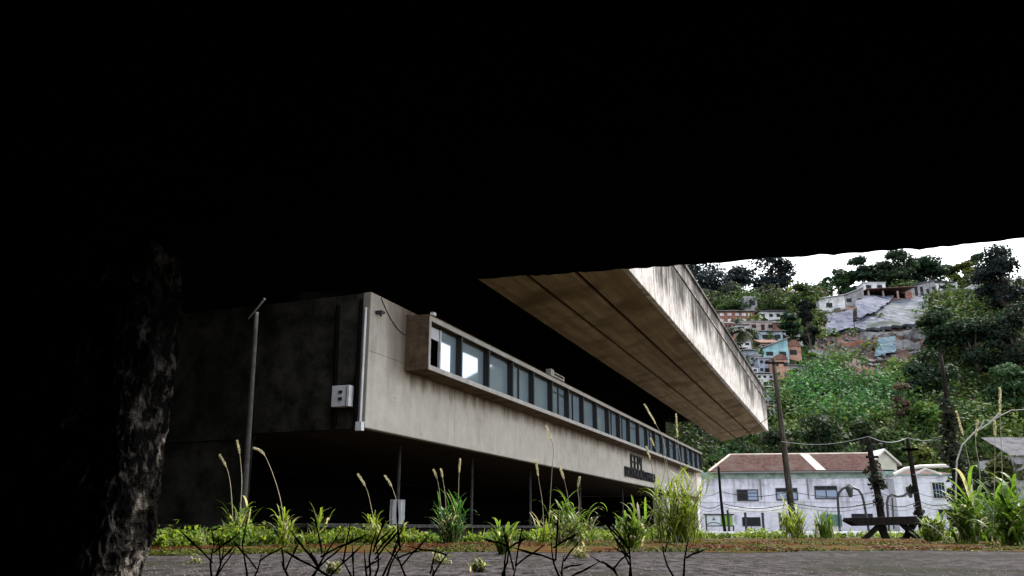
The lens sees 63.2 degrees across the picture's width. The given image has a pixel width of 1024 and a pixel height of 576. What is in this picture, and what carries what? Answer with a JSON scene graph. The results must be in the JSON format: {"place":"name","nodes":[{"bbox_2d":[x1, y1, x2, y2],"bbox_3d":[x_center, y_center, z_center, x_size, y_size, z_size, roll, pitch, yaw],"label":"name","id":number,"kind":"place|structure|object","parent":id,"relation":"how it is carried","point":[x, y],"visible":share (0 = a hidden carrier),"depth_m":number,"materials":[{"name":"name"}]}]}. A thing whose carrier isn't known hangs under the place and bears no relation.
{"place":"outdoors","nodes":[
{"label":"outdoors","id":0,"kind":"place"},
{"bbox_2d":[151,517,1000,547],"bbox_3d":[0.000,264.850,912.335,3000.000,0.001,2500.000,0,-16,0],"label":"ground","id":1,"kind":"structure","parent":0,"point":[729,538],"depth_m":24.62,"materials":[{"name":"green plant"}]},
{"bbox_2d":[178,527,237,575],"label":"dead weed","id":2,"kind":"object","parent":1,"relation":"on","point":[212,552],"visible":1,"depth_m":2.75,"materials":[{"name":"black"}]},
{"bbox_2d":[218,440,262,544],"bbox_3d":[-4.517,3.372,13.763,0.821,1.710,0.750,6,-17,-18],"label":"grass clump","id":3,"kind":"object","parent":1,"relation":"on","point":[242,515],"visible":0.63,"depth_m":13.70,"materials":[{"name":"plant"}]},
{"bbox_2d":[241,298,265,521],"bbox_3d":[-5.517,2.681,17.450,0.397,5.074,0.165,-5,-17,17],"label":"lamp pole","id":4,"kind":"object","parent":1,"relation":"on","point":[245,477],"visible":0.84,"depth_m":17.41,"materials":[{"name":"grey metal"}]},
{"bbox_2d":[253,447,301,544],"bbox_3d":[-3.762,3.422,13.697,0.638,1.578,0.950,-15,-22,42],"label":"grass clump","id":5,"kind":"object","parent":1,"relation":"on","point":[286,537],"visible":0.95,"depth_m":13.62,"materials":[{"name":"plant"}]},
{"bbox_2d":[305,504,334,544],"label":"grass clump","id":6,"kind":"object","parent":1,"relation":"on","point":[320,518],"visible":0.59,"depth_m":14.78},
{"bbox_2d":[281,505,370,575],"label":"dead weed","id":7,"kind":"object","parent":1,"relation":"on","point":[321,563],"visible":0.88,"depth_m":2.67,"materials":[{"name":"black"}]},
{"bbox_2d":[278,502,406,575],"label":"dead weed","id":8,"kind":"object","parent":1,"relation":"on","point":[344,560],"visible":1,"depth_m":2.56,"materials":[{"name":"black"}]},
{"bbox_2d":[385,534,448,575],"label":"dead weed","id":9,"kind":"object","parent":1,"relation":"on","point":[415,551],"visible":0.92,"depth_m":2.74,"materials":[{"name":"black"}]},
{"bbox_2d":[157,265,767,536],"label":"concrete building","id":10,"kind":"structure","parent":1,"relation":"on","point":[486,381],"depth_m":31.39,"materials":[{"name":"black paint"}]},
{"bbox_2d":[331,385,353,407],"bbox_3d":[-4.510,2.879,22.098,0.540,0.560,0.250,-6,-17,21],"label":"electrical box","id":11,"kind":"object","parent":10,"relation":"attached to","point":[342,396],"visible":1,"depth_m":22.01,"materials":[{"name":"white paint"}]},
{"bbox_2d":[389,500,404,523],"bbox_3d":[-3.502,6.820,25.348,0.448,0.720,0.110,0,-16,1],"label":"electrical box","id":12,"kind":"object","parent":10,"relation":"on","point":[401,506],"visible":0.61,"depth_m":25.34,"materials":[{"name":"white paint"}]},
{"bbox_2d":[430,322,461,376],"bbox_3d":[-2.197,1.900,25.187,0.490,1.360,2.198,-6,-17,21],"label":"window","id":13,"kind":"structure","parent":10,"relation":"in","point":[449,359],"depth_m":25.65,"materials":[{"name":"grey"}]},
{"bbox_2d":[462,337,489,386],"bbox_3d":[-1.312,2.462,27.123,0.320,1.360,2.198,-6,-17,21],"label":"window","id":14,"kind":"structure","parent":10,"relation":"in","point":[475,359],"depth_m":27.52,"materials":[{"name":"grey"}]},
{"bbox_2d":[489,352,512,396],"bbox_3d":[-0.506,3.032,29.089,0.320,1.360,2.198,-6,-17,21],"label":"window","id":15,"kind":"structure","parent":10,"relation":"in","point":[500,369],"depth_m":29.52,"materials":[{"name":"grey"}]},
{"bbox_2d":[513,362,533,404],"bbox_3d":[0.300,3.602,31.055,0.320,1.360,2.198,-6,-17,21],"label":"window","id":16,"kind":"structure","parent":10,"relation":"in","point":[523,379],"depth_m":31.53,"materials":[{"name":"grey"}]},
{"bbox_2d":[534,373,552,411],"bbox_3d":[1.106,4.172,33.021,0.320,1.360,2.198,-6,-17,21],"label":"window","id":17,"kind":"structure","parent":10,"relation":"in","point":[543,389],"depth_m":33.55,"materials":[{"name":"grey"}]},
{"bbox_2d":[552,381,568,418],"bbox_3d":[1.913,4.742,34.987,0.320,1.360,2.198,-6,-17,21],"label":"window","id":18,"kind":"structure","parent":10,"relation":"in","point":[560,395],"depth_m":35.57,"materials":[{"name":"grey"}]},
{"bbox_2d":[569,391,583,423],"bbox_3d":[2.719,5.312,36.953,0.320,1.360,2.198,-6,-17,21],"label":"window","id":19,"kind":"structure","parent":10,"relation":"in","point":[576,402],"depth_m":37.56,"materials":[{"name":"grey"}]},
{"bbox_2d":[583,396,596,428],"bbox_3d":[3.524,5.883,38.919,0.320,1.360,2.198,-6,-17,21],"label":"window","id":20,"kind":"structure","parent":10,"relation":"in","point":[590,408],"depth_m":39.57,"materials":[{"name":"grey"}]},
{"bbox_2d":[597,405,609,434],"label":"window","id":21,"kind":"structure","parent":10,"relation":"in","point":[602,413],"depth_m":41.59,"materials":[{"name":"grey"}]},
{"bbox_2d":[609,410,620,438],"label":"window","id":22,"kind":"structure","parent":10,"relation":"in","point":[614,419],"depth_m":43.57,"materials":[{"name":"grey"}]},
{"bbox_2d":[620,416,630,442],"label":"window","id":23,"kind":"structure","parent":10,"relation":"in","point":[624,423],"depth_m":45.56,"materials":[{"name":"grey"}]},
{"bbox_2d":[0,0,1023,299],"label":"concrete overhang","id":24,"kind":"object","parent":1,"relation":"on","point":[234,148],"visible":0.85,"depth_m":2.79,"materials":[{"name":"black paint"}]},
{"bbox_2d":[481,526,546,575],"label":"dead weed","id":25,"kind":"object","parent":1,"relation":"on","point":[509,554],"visible":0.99,"depth_m":2.76,"materials":[{"name":"black"}]},
{"bbox_2d":[509,508,598,575],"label":"dead weed","id":26,"kind":"object","parent":1,"relation":"on","point":[555,559],"visible":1,"depth_m":2.65,"materials":[{"name":"black"}]},
{"bbox_2d":[153,538,1023,555],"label":"moss strip","id":27,"kind":"object","parent":1,"relation":"on","point":[590,548],"visible":0.32,"depth_m":12.58,"materials":[{"name":"plant"}]},
{"bbox_2d":[357,473,396,543],"bbox_3d":[-2.412,3.941,14.882,0.764,1.239,0.560,0,-16,0],"label":"grass clump","id":28,"kind":"object","parent":27,"relation":"on","point":[374,528],"visible":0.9,"depth_m":14.78,"materials":[{"name":"plant"}]},
{"bbox_2d":[430,458,478,543],"bbox_3d":[-1.099,3.817,14.935,0.879,1.508,1.082,10,-19,-30],"label":"grass clump","id":29,"kind":"object","parent":27,"relation":"on","point":[450,528],"visible":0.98,"depth_m":14.77,"materials":[{"name":"plant"}]},
{"bbox_2d":[527,425,580,543],"bbox_3d":[0.679,3.518,14.943,1.013,2.086,0.634,-5,-17,18],"label":"grass clump","id":30,"kind":"object","parent":27,"relation":"on","point":[546,529],"visible":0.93,"depth_m":14.83,"materials":[{"name":"plant"}]},
{"bbox_2d":[531,487,606,543],"bbox_3d":[1.026,3.876,14.224,1.258,0.999,1.289,-10,-19,30],"label":"grass clump","id":31,"kind":"object","parent":27,"relation":"on","point":[571,525],"visible":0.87,"depth_m":14.13,"materials":[{"name":"plant"}]},
{"bbox_2d":[148,537,1023,555],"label":"moss cushions","id":32,"kind":"object","parent":27,"relation":"on","point":[177,550],"visible":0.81,"depth_m":11.31,"materials":[{"name":"green plant"}]},
{"bbox_2d":[607,495,652,548],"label":"grass clump","id":33,"kind":"object","parent":27,"relation":"on","point":[632,535],"visible":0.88,"depth_m":10.91,"materials":[{"name":"plant"}]},
{"bbox_2d":[636,403,729,542],"bbox_3d":[3.298,3.612,16.501,1.998,2.774,1.871,0,-16,0],"label":"grass clump","id":34,"kind":"object","parent":27,"relation":"on","point":[679,527],"visible":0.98,"depth_m":16.14,"materials":[{"name":"plant"}]},
{"bbox_2d":[842,516,929,538],"bbox_3d":[10.506,6.715,23.302,2.290,0.642,0.500,0,-16,0],"label":"timber trestle","id":35,"kind":"object","parent":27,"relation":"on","point":[907,524],"visible":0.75,"depth_m":23.12,"materials":[{"name":"wood"}]},
{"bbox_2d":[909,511,956,541],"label":"grass clump","id":36,"kind":"object","parent":27,"relation":"on","point":[929,533],"visible":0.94,"depth_m":17.19,"materials":[{"name":"plant"}]},
{"bbox_2d":[921,411,998,543],"bbox_3d":[8.438,3.558,15.746,1.553,2.457,1.610,9,-18,-28],"label":"grass clump","id":37,"kind":"object","parent":27,"relation":"on","point":[972,531],"visible":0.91,"depth_m":15.26,"materials":[{"name":"plant"}]},
{"bbox_2d":[952,493,1000,540],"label":"grass clump","id":38,"kind":"object","parent":27,"relation":"on","point":[987,522],"visible":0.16,"depth_m":18.21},
{"bbox_2d":[962,387,1023,545],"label":"grass clump","id":39,"kind":"object","parent":27,"relation":"on","point":[1008,526],"visible":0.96,"depth_m":13.46,"materials":[{"name":"plant"}]},
{"bbox_2d":[590,511,632,575],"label":"dead weed","id":40,"kind":"object","parent":1,"relation":"on","point":[624,552],"visible":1,"depth_m":2.78,"materials":[{"name":"black"}]},
{"bbox_2d":[662,452,893,531],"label":"white house","id":41,"kind":"structure","parent":1,"relation":"on","point":[826,469],"depth_m":90.29,"materials":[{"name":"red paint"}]},
{"bbox_2d":[736,489,758,500],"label":"window","id":42,"kind":"structure","parent":41,"relation":"in","point":[744,492],"depth_m":90.50,"materials":[{"name":"grey"}]},
{"bbox_2d":[814,486,837,498],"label":"window","id":43,"kind":"structure","parent":41,"relation":"in","point":[831,491],"depth_m":89.68,"materials":[{"name":"grey"}]},
{"bbox_2d":[765,358,796,524],"bbox_3d":[13.405,7.776,41.475,1.000,8.679,0.354,0,-16,0],"label":"utility pole","id":44,"kind":"object","parent":1,"relation":"on","point":[787,475],"visible":0.85,"depth_m":41.40,"materials":[{"name":"brown wood"}]},
{"bbox_2d":[771,492,813,538],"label":"grass clump","id":45,"kind":"object","parent":1,"relation":"on","point":[791,527],"visible":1,"depth_m":23.05,"materials":[{"name":"plant"}]},
{"bbox_2d":[799,504,841,538],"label":"grass clump","id":46,"kind":"object","parent":1,"relation":"on","point":[824,532],"visible":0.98,"depth_m":22.94,"materials":[{"name":"plant"}]},
{"bbox_2d":[860,438,887,531],"bbox_3d":[17.077,9.316,38.997,1.018,4.491,1.287,-5,-17,18],"label":"utility pole","id":47,"kind":"object","parent":1,"relation":"on","point":[877,481],"visible":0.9,"depth_m":38.86,"materials":[{"name":"green plant"}]},
{"bbox_2d":[873,448,901,470],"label":"gabled house","id":48,"kind":"structure","parent":1,"relation":"on","point":[888,461],"depth_m":94.20,"materials":[{"name":"white"}]},
{"bbox_2d":[902,435,924,529],"bbox_3d":[19.820,9.759,40.992,0.773,4.951,1.016,-4,-17,14],"label":"utility pole","id":49,"kind":"object","parent":1,"relation":"on","point":[912,489],"visible":0.77,"depth_m":40.93,"materials":[{"name":"black wood"}]},
{"bbox_2d":[886,464,952,531],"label":"white annex","id":50,"kind":"object","parent":1,"relation":"on","point":[927,487],"visible":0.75,"depth_m":87.56,"materials":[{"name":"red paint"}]},
{"bbox_2d":[931,482,945,498],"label":"window","id":51,"kind":"structure","parent":50,"relation":"in","point":[935,487],"depth_m":87.44,"materials":[{"name":"black"}]},
{"bbox_2d":[934,355,975,531],"bbox_3d":[19.771,7.061,37.498,1.506,8.213,1.505,12,-20,-35],"label":"utility pole","id":52,"kind":"object","parent":1,"relation":"on","point":[949,432],"visible":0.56,"depth_m":37.38,"materials":[{"name":"plant"}]},
{"bbox_2d":[960,459,999,522],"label":"green bush","id":53,"kind":"object","parent":1,"relation":"on","point":[988,484],"visible":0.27,"depth_m":69.37,"materials":[{"name":"green plant"}]},
{"bbox_2d":[982,455,1023,508],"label":"green bush","id":54,"kind":"object","parent":1,"relation":"on","point":[1005,465],"visible":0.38,"depth_m":77.19,"materials":[{"name":"green plant"}]},
{"bbox_2d":[141,550,1023,575],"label":"asphalt yard","id":55,"kind":"structure","parent":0,"point":[874,559],"depth_m":6.43,"materials":[{"name":"asphalt"}]},
{"bbox_2d":[0,229,185,575],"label":"rough pier","id":56,"kind":"structure","parent":55,"relation":"on","point":[91,322],"depth_m":3.57,"materials":[{"name":"concrete"}]},
{"bbox_2d":[229,517,287,575],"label":"dead weed","id":57,"kind":"object","parent":55,"relation":"on","point":[244,555],"visible":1,"depth_m":2.85,"materials":[{"name":"black"}]},
{"bbox_2d":[486,517,518,554],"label":"grass clump","id":58,"kind":"object","parent":55,"relation":"on","point":[499,537],"visible":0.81,"depth_m":8.68,"materials":[{"name":"plant"}]},
{"bbox_2d":[144,552,1023,575],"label":"grit","id":59,"kind":"object","parent":55,"relation":"on","point":[758,574],"visible":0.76,"depth_m":5.42,"materials":[{"name":"gravel"}]},
{"bbox_2d":[653,289,1023,526],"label":"hillside","id":60,"kind":"structure","parent":0,"point":[754,344],"depth_m":141.18,"materials":[{"name":"plant"}]},
{"bbox_2d":[687,263,731,298],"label":"broadleaf tree","id":61,"kind":"object","parent":60,"relation":"on","point":[708,278],"visible":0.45,"depth_m":275.34,"materials":[{"name":"green plant"}]},
{"bbox_2d":[715,310,755,323],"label":"hillside house","id":62,"kind":"structure","parent":60,"relation":"on","point":[726,315],"depth_m":211.35,"materials":[{"name":"red brick"}]},
{"bbox_2d":[713,433,762,459],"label":"broadleaf tree","id":63,"kind":"object","parent":60,"relation":"on","point":[735,447],"visible":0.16,"depth_m":109.06,"materials":[{"name":"green plant"}]},
{"bbox_2d":[723,265,755,293],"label":"broadleaf tree","id":64,"kind":"object","parent":60,"relation":"on","point":[740,275],"visible":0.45,"depth_m":280.21,"materials":[{"name":"green plant"}]},
{"bbox_2d":[727,326,761,348],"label":"palm tree","id":65,"kind":"object","parent":60,"relation":"on","point":[733,330],"visible":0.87,"depth_m":165.06,"materials":[{"name":"green plant"}]},
{"bbox_2d":[738,321,775,331],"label":"hillside house","id":66,"kind":"structure","parent":60,"relation":"on","point":[763,325],"depth_m":190.69,"materials":[{"name":"pink"}]},
{"bbox_2d":[743,257,798,295],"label":"broadleaf tree","id":67,"kind":"object","parent":60,"relation":"on","point":[780,267],"visible":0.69,"depth_m":272.65,"materials":[{"name":"green plant"}]},
{"bbox_2d":[754,310,788,319],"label":"hillside house","id":68,"kind":"structure","parent":60,"relation":"on","point":[770,314],"depth_m":210.40,"materials":[{"name":"white"}]},
{"bbox_2d":[757,337,789,362],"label":"hillside house","id":69,"kind":"structure","parent":60,"relation":"on","point":[775,348],"depth_m":165.13,"materials":[{"name":"teal paint"}]},
{"bbox_2d":[769,354,789,380],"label":"hillside house","id":70,"kind":"structure","parent":60,"relation":"on","point":[781,368],"depth_m":152.58,"materials":[{"name":"paint"}]},
{"bbox_2d":[759,426,806,452],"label":"broadleaf tree","id":71,"kind":"object","parent":60,"relation":"on","point":[771,436],"visible":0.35,"depth_m":112.01,"materials":[{"name":"green plant"}]},
{"bbox_2d":[778,310,801,337],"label":"broadleaf tree","id":72,"kind":"object","parent":60,"relation":"on","point":[787,316],"visible":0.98,"depth_m":182.16,"materials":[{"name":"green plant"}]},
{"bbox_2d":[788,340,801,361],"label":"hillside house","id":73,"kind":"structure","parent":60,"relation":"on","point":[794,349],"depth_m":167.57,"materials":[{"name":"paint"}]},
{"bbox_2d":[789,282,819,310],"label":"broadleaf tree","id":74,"kind":"object","parent":60,"relation":"on","point":[810,295],"visible":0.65,"depth_m":205.81,"materials":[{"name":"green plant"}]},
{"bbox_2d":[797,299,820,356],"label":"broadleaf tree","id":75,"kind":"object","parent":60,"relation":"on","point":[811,331],"visible":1,"depth_m":173.66,"materials":[{"name":"green plant"}]},
{"bbox_2d":[788,412,859,452],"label":"broadleaf tree","id":76,"kind":"object","parent":60,"relation":"on","point":[824,428],"visible":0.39,"depth_m":110.41,"materials":[{"name":"green plant"}]},
{"bbox_2d":[813,294,845,311],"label":"hillside house","id":77,"kind":"structure","parent":60,"relation":"on","point":[837,301],"depth_m":208.19,"materials":[{"name":"white"}]},
{"bbox_2d":[823,267,850,294],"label":"broadleaf tree","id":78,"kind":"object","parent":60,"relation":"on","point":[839,278],"visible":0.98,"depth_m":265.75,"materials":[{"name":"green plant"}]},
{"bbox_2d":[654,272,1023,519],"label":"hillside undergrowth","id":79,"kind":"object","parent":60,"relation":"on","point":[831,382],"visible":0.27,"depth_m":148.83,"materials":[{"name":"green plant"}]},
{"bbox_2d":[825,309,853,332],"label":"tarpaulin","id":80,"kind":"object","parent":60,"relation":"on","point":[841,321],"visible":0.95,"depth_m":192.43,"materials":[{"name":"plastic"}]},
{"bbox_2d":[844,286,864,305],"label":"hillside house","id":81,"kind":"structure","parent":60,"relation":"on","point":[851,297],"depth_m":217.99,"materials":[{"name":"white"}]},
{"bbox_2d":[846,255,877,282],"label":"broadleaf tree","id":82,"kind":"object","parent":60,"relation":"on","point":[863,272],"visible":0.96,"depth_m":266.52,"materials":[{"name":"green plant"}]},
{"bbox_2d":[840,416,891,452],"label":"broadleaf tree","id":83,"kind":"object","parent":60,"relation":"on","point":[864,427],"visible":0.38,"depth_m":112.05,"materials":[{"name":"green plant"}]},
{"bbox_2d":[811,304,928,375],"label":"bare earth","id":84,"kind":"structure","parent":60,"relation":"on","point":[900,353],"depth_m":179.81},
{"bbox_2d":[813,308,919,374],"bbox_3d":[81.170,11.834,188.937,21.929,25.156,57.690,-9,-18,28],"label":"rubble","id":85,"kind":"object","parent":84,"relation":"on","point":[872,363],"visible":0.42,"depth_m":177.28,"materials":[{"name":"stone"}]},
{"bbox_2d":[855,296,927,331],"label":"sprayed slope","id":86,"kind":"structure","parent":84,"relation":"on","point":[898,313],"depth_m":193.99,"materials":[{"name":"concrete"}]},
{"bbox_2d":[855,295,893,317],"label":"tarpaulin","id":87,"kind":"object","parent":86,"relation":"on","point":[865,305],"visible":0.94,"depth_m":201.85,"materials":[{"name":"plastic"}]},
{"bbox_2d":[863,286,915,299],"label":"brick house","id":88,"kind":"structure","parent":86,"relation":"on","point":[899,292],"depth_m":221.70,"materials":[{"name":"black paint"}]},
{"bbox_2d":[875,336,895,356],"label":"tarpaulin","id":89,"kind":"object","parent":60,"relation":"on","point":[888,345],"visible":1,"depth_m":174.57,"materials":[{"name":"plastic"}]},
{"bbox_2d":[875,429,908,469],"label":"broadleaf tree","id":90,"kind":"object","parent":60,"relation":"on","point":[888,435],"visible":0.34,"depth_m":111.05,"materials":[{"name":"green plant"}]},
{"bbox_2d":[859,330,925,339],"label":"broken wall","id":91,"kind":"structure","parent":60,"relation":"on","point":[867,335],"depth_m":182.43,"materials":[{"name":"concrete"}]},
{"bbox_2d":[872,249,920,286],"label":"broadleaf tree","id":92,"kind":"object","parent":60,"relation":"on","point":[900,268],"visible":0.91,"depth_m":267.95,"materials":[{"name":"green plant"}]},
{"bbox_2d":[891,382,910,427],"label":"dry shrub","id":93,"kind":"object","parent":60,"relation":"on","point":[903,402],"visible":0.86,"depth_m":135.43,"materials":[{"name":"brown plant"}]},
{"bbox_2d":[906,279,936,296],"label":"hillside house","id":94,"kind":"structure","parent":60,"relation":"on","point":[919,288],"depth_m":240.50,"materials":[{"name":"white"}]},
{"bbox_2d":[909,401,942,441],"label":"green bush","id":95,"kind":"object","parent":60,"relation":"on","point":[919,410],"visible":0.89,"depth_m":131.10,"materials":[{"name":"green plant"}]},
{"bbox_2d":[909,255,950,281],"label":"broadleaf tree","id":96,"kind":"object","parent":60,"relation":"on","point":[934,268],"visible":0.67,"depth_m":270.30,"materials":[{"name":"green plant"}]},
{"bbox_2d":[900,349,961,399],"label":"broadleaf tree","id":97,"kind":"object","parent":60,"relation":"on","point":[924,371],"visible":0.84,"depth_m":147.66,"materials":[{"name":"green plant"}]},
{"bbox_2d":[915,305,953,357],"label":"broadleaf tree","id":98,"kind":"object","parent":60,"relation":"on","point":[934,319],"visible":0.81,"depth_m":172.90,"materials":[{"name":"green plant"}]},
{"bbox_2d":[911,443,963,484],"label":"green bush","id":99,"kind":"object","parent":60,"relation":"on","point":[924,454],"visible":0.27,"depth_m":107.67,"materials":[{"name":"green plant"}]},
{"bbox_2d":[948,260,975,287],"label":"broadleaf tree","id":100,"kind":"object","parent":60,"relation":"on","point":[964,267],"visible":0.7,"depth_m":267.65,"materials":[{"name":"green plant"}]},
{"bbox_2d":[941,315,1007,377],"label":"broadleaf tree","id":101,"kind":"object","parent":60,"relation":"on","point":[965,333],"visible":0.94,"depth_m":163.52,"materials":[{"name":"green plant"}]},
{"bbox_2d":[960,417,1003,482],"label":"green bush","id":102,"kind":"object","parent":60,"relation":"on","point":[982,446],"visible":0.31,"depth_m":97.92,"materials":[{"name":"green plant"}]},
{"bbox_2d":[964,242,1023,308],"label":"broadleaf tree","id":103,"kind":"object","parent":60,"relation":"on","point":[999,263],"visible":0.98,"depth_m":199.89,"materials":[{"name":"green plant"}]},
{"bbox_2d":[980,301,1023,369],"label":"broadleaf tree","id":104,"kind":"object","parent":60,"relation":"on","point":[1010,322],"visible":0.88,"depth_m":161.03,"materials":[{"name":"green plant"}]},
{"bbox_2d":[983,362,1023,423],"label":"broadleaf tree","id":105,"kind":"object","parent":60,"relation":"on","point":[1015,372],"visible":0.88,"depth_m":143.79,"materials":[{"name":"green plant"}]},
{"bbox_2d":[697,238,1023,295],"label":"sky","id":106,"kind":"structure","parent":0,"point":[819,266],"materials":[{"name":"white"}]},
{"label":"street","id":107,"kind":"structure","parent":0,"visible":0},
{"bbox_2d":[703,514,734,531],"bbox_3d":[14.390,16.335,57.735,2.102,1.284,0.200,0,-16,0],"label":"notice board","id":108,"kind":"object","parent":107,"relation":"on","point":[714,519],"visible":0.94,"depth_m":57.77,"materials":[{"name":"grey"}]},
{"bbox_2d":[726,507,797,531],"bbox_3d":[14.561,13.469,48.206,4.132,1.481,0.220,0,-16,0],"label":"guard rail","id":109,"kind":"object","parent":107,"relation":"on","point":[746,510],"visible":0.65,"depth_m":48.26,"materials":[{"name":"metal"}]},
{"bbox_2d":[979,437,1023,514],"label":"corrugated shed","id":110,"kind":"structure","parent":107,"relation":"on","point":[1013,446],"depth_m":78.77,"materials":[{"name":"metal"}]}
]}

